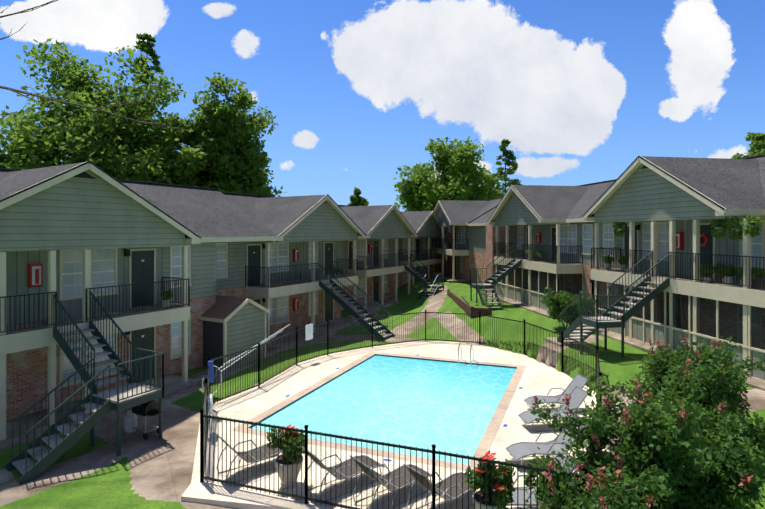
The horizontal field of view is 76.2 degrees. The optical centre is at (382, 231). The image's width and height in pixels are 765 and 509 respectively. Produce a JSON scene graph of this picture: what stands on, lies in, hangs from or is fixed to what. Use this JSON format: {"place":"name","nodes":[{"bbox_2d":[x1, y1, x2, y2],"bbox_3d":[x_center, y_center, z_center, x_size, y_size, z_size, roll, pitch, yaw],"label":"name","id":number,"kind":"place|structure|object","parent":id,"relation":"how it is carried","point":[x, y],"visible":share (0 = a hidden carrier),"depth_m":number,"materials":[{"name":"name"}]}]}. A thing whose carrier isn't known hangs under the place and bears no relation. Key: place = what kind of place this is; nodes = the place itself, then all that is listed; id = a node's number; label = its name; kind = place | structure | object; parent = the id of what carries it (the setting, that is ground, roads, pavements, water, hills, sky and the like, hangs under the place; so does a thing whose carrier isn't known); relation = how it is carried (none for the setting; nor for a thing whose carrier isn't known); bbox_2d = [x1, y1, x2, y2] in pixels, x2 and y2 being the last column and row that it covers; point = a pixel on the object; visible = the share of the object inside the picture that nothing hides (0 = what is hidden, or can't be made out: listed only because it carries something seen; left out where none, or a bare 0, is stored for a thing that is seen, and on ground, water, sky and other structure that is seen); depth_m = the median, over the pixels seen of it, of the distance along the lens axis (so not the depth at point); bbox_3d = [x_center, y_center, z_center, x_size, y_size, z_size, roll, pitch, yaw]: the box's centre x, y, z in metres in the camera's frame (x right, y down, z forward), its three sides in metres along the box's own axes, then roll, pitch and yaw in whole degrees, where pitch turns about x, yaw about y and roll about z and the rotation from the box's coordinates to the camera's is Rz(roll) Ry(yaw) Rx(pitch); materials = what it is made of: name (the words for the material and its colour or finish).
{"place":"outdoors","nodes":[
{"label":"outdoors","id":0,"kind":"place"},
{"bbox_2d":[0,0,195,129],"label":"dead branches","id":1,"kind":"object","parent":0,"point":[20,91],"visible":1,"depth_m":13.55,"materials":[{"name":"brown wood"}]},
{"bbox_2d":[207,361,213,419],"bbox_3d":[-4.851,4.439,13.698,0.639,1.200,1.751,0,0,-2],"label":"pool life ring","id":2,"kind":"object","parent":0,"point":[210,396],"visible":0.88,"depth_m":13.39,"materials":[{"name":"plastic"}]},
{"bbox_2d":[0,276,764,508],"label":"ground","id":3,"kind":"structure","parent":0,"point":[153,471],"depth_m":14.32,"materials":[{"name":"green plant"}]},
{"bbox_2d":[0,150,13,168],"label":"tree","id":4,"kind":"object","parent":3,"relation":"on","point":[4,160],"visible":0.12,"depth_m":35.17,"materials":[{"name":"green plant"}]},
{"bbox_2d":[0,38,214,184],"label":"tree","id":5,"kind":"object","parent":3,"relation":"on","point":[117,147],"visible":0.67,"depth_m":39.53,"materials":[{"name":"green plant"}]},
{"bbox_2d":[125,410,136,432],"bbox_3d":[-6.993,5.255,13.563,0.312,0.550,0.320,0,0,-2],"label":"propane tank","id":6,"kind":"object","parent":3,"relation":"on","point":[129,423],"visible":0.85,"depth_m":13.45,"materials":[{"name":"grey metal"}]},
{"bbox_2d":[132,400,164,439],"bbox_3d":[-6.354,5.048,13.220,0.850,0.956,0.492,0,0,30],"label":"grill","id":7,"kind":"object","parent":3,"relation":"on","point":[150,408],"visible":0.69,"depth_m":13.14,"materials":[{"name":"black metal"}]},
{"bbox_2d":[161,369,232,392],"bbox_3d":[-7.270,5.484,20.128,2.830,0.154,7.578,0,0,-2],"label":"rock bed","id":8,"kind":"object","parent":3,"relation":"on","point":[185,383],"visible":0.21,"depth_m":17.82,"materials":[{"name":"stone"}]},
{"bbox_2d":[155,72,285,196],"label":"tree","id":9,"kind":"object","parent":3,"relation":"on","point":[238,161],"visible":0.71,"depth_m":45.32,"materials":[{"name":"green plant"}]},
{"bbox_2d":[0,161,448,484],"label":"building","id":10,"kind":"structure","parent":3,"relation":"on","point":[95,260],"depth_m":17.38,"materials":[{"name":"brick"}]},
{"bbox_2d":[160,260,384,306],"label":"balcony plants","id":11,"kind":"object","parent":10,"relation":"on","point":[165,295],"visible":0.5,"depth_m":26.46,"materials":[{"name":"green plant"}]},
{"bbox_2d":[181,341,608,508],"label":"pool deck","id":12,"kind":"structure","parent":3,"relation":"on","point":[507,427],"depth_m":12.97,"materials":[{"name":"beige concrete"}]},
{"bbox_2d":[214,431,282,482],"bbox_3d":[-2.892,4.949,11.216,1.802,1.006,0.632,0,0,-39],"label":"lounger","id":13,"kind":"object","parent":12,"relation":"on","point":[273,452],"visible":0.54,"depth_m":11.12,"materials":[{"name":"silver metal"}]},
{"bbox_2d":[267,424,304,488],"bbox_3d":[-1.953,4.800,10.476,0.925,1.280,0.741,0,0,34],"label":"planter","id":14,"kind":"object","parent":12,"relation":"on","point":[273,439],"visible":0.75,"depth_m":10.33,"materials":[{"name":"green plant"}]},
{"bbox_2d":[300,446,384,500],"bbox_3d":[-0.825,4.949,10.471,1.802,1.006,0.632,0,0,-39],"label":"lounger","id":15,"kind":"object","parent":12,"relation":"on","point":[341,469],"visible":0.67,"depth_m":10.41,"materials":[{"name":"silver metal"}]},
{"bbox_2d":[252,356,515,464],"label":"pool water","id":16,"kind":"structure","parent":12,"relation":"in","point":[448,407],"depth_m":15.39,"materials":[{"name":"blue liquid"}]},
{"bbox_2d":[350,455,431,508],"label":"lounger","id":17,"kind":"object","parent":12,"relation":"on","point":[382,479],"visible":0.75,"depth_m":9.95,"materials":[{"name":"silver metal"}]},
{"bbox_2d":[200,310,601,508],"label":"pool fence","id":18,"kind":"object","parent":12,"relation":"on","point":[204,417],"visible":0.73,"depth_m":10.49,"materials":[{"name":"black metal"}]},
{"bbox_2d":[202,324,289,394],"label":"pool poles","id":19,"kind":"object","parent":18,"relation":"attached to","point":[266,339],"visible":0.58,"depth_m":16.57,"materials":[{"name":"white metal"}]},
{"bbox_2d":[305,323,312,340],"bbox_3d":[-3.068,4.185,20.424,0.020,0.650,0.440,0,0,35],"label":"pool sign","id":20,"kind":"object","parent":18,"relation":"attached to","point":[308,331],"visible":1,"depth_m":20.40,"materials":[{"name":"white plastic"}]},
{"bbox_2d":[403,464,475,508],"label":"lounger","id":21,"kind":"object","parent":12,"relation":"on","point":[442,484],"visible":0.62,"depth_m":9.58,"materials":[{"name":"silver metal"}]},
{"bbox_2d":[458,343,473,365],"bbox_3d":[3.485,5.304,20.402,0.544,1.272,0.782,0,0,20],"label":"pool ladder","id":22,"kind":"object","parent":12,"relation":"on","point":[461,353],"visible":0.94,"depth_m":20.25,"materials":[{"name":"silver metal"}]},
{"bbox_2d":[463,451,515,508],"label":"planter","id":23,"kind":"object","parent":12,"relation":"on","point":[487,455],"visible":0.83,"depth_m":8.84,"materials":[{"name":"green plant"}]},
{"bbox_2d":[494,451,575,505],"bbox_3d":[2.762,4.949,9.459,1.802,1.006,0.632,0,0,-9],"label":"lounge chair","id":24,"kind":"object","parent":12,"relation":"on","point":[521,496],"visible":0.27,"depth_m":9.44,"materials":[{"name":"silver metal"}]},
{"bbox_2d":[506,413,584,469],"bbox_3d":[3.890,4.949,11.541,1.802,1.006,0.632,0,0,-9],"label":"lounge chair","id":25,"kind":"object","parent":12,"relation":"on","point":[518,451],"visible":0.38,"depth_m":11.53,"materials":[{"name":"silver metal"}]},
{"bbox_2d":[523,453,571,508],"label":"planter","id":26,"kind":"object","parent":12,"relation":"on","point":[527,480],"visible":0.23,"depth_m":9.01,"materials":[{"name":"green plant"}]},
{"bbox_2d":[518,386,587,431],"bbox_3d":[4.779,4.949,13.665,1.802,1.006,0.632,0,0,-9],"label":"lounge chair","id":27,"kind":"object","parent":12,"relation":"on","point":[578,395],"visible":0.56,"depth_m":13.68,"materials":[{"name":"silver metal"}]},
{"bbox_2d":[524,373,588,412],"bbox_3d":[5.302,4.949,14.903,1.802,1.006,0.632,0,0,-9],"label":"lounge chair","id":28,"kind":"object","parent":12,"relation":"on","point":[579,380],"visible":0.5,"depth_m":15.00,"materials":[{"name":"silver metal"}]},
{"bbox_2d":[447,290,491,317],"bbox_3d":[5.500,4.734,32.010,1.124,0.900,8.711,0,0,-2],"label":"planter bed","id":29,"kind":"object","parent":3,"relation":"on","point":[459,300],"depth_m":29.64,"materials":[{"name":"brown stone"}]},
{"bbox_2d":[540,286,595,329],"bbox_3d":[8.655,3.571,23.259,2.634,2.114,2.429,0,0,-2],"label":"shrub","id":30,"kind":"object","parent":3,"relation":"on","point":[556,305],"visible":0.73,"depth_m":22.76,"materials":[{"name":"green plant"}]},
{"bbox_2d":[525,447,658,508],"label":"shrub","id":31,"kind":"object","parent":3,"relation":"on","point":[599,491],"visible":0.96,"depth_m":7.80,"materials":[{"name":"green plant"}]},
{"bbox_2d":[430,154,764,390],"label":"building","id":32,"kind":"structure","parent":3,"relation":"on","point":[666,210],"depth_m":19.92,"materials":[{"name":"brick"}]},
{"bbox_2d":[501,214,764,288],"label":"balcony plants","id":33,"kind":"object","parent":32,"relation":"on","point":[738,230],"visible":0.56,"depth_m":16.21,"materials":[{"name":"green plant"}]},
{"bbox_2d":[530,358,764,508],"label":"shrub","id":34,"kind":"object","parent":3,"relation":"on","point":[682,457],"visible":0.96,"depth_m":7.99,"materials":[{"name":"green plant"}]},
{"bbox_2d":[639,335,764,422],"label":"shrub","id":35,"kind":"object","parent":3,"relation":"on","point":[711,373],"visible":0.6,"depth_m":11.14,"materials":[{"name":"green plant"}]},
{"bbox_2d":[0,0,764,211],"label":"sky","id":36,"kind":"structure","parent":0,"point":[357,91],"materials":[{"name":"blue"}]},
{"bbox_3d":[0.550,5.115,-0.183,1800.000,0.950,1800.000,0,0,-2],"label":"ground","id":37,"kind":"structure","parent":0,"visible":0},
{"bbox_2d":[129,33,169,164],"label":"pine","id":38,"kind":"object","parent":37,"relation":"on","point":[145,46],"visible":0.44,"depth_m":73.04,"materials":[{"name":"green plant"}]},
{"bbox_2d":[347,187,368,205],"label":"tree","id":39,"kind":"object","parent":37,"relation":"on","point":[355,198],"visible":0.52,"depth_m":79.17,"materials":[{"name":"green plant"}]},
{"bbox_2d":[392,136,501,211],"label":"tree","id":40,"kind":"object","parent":37,"relation":"on","point":[462,177],"visible":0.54,"depth_m":80.78,"materials":[{"name":"green plant"}]},
{"bbox_2d":[492,139,522,197],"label":"pine","id":41,"kind":"object","parent":37,"relation":"on","point":[509,156],"visible":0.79,"depth_m":100.47,"materials":[{"name":"green plant"}]},
{"bbox_2d":[729,132,764,158],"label":"tree","id":42,"kind":"object","parent":37,"relation":"on","point":[758,144],"visible":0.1,"depth_m":50.55,"materials":[{"name":"green plant"}]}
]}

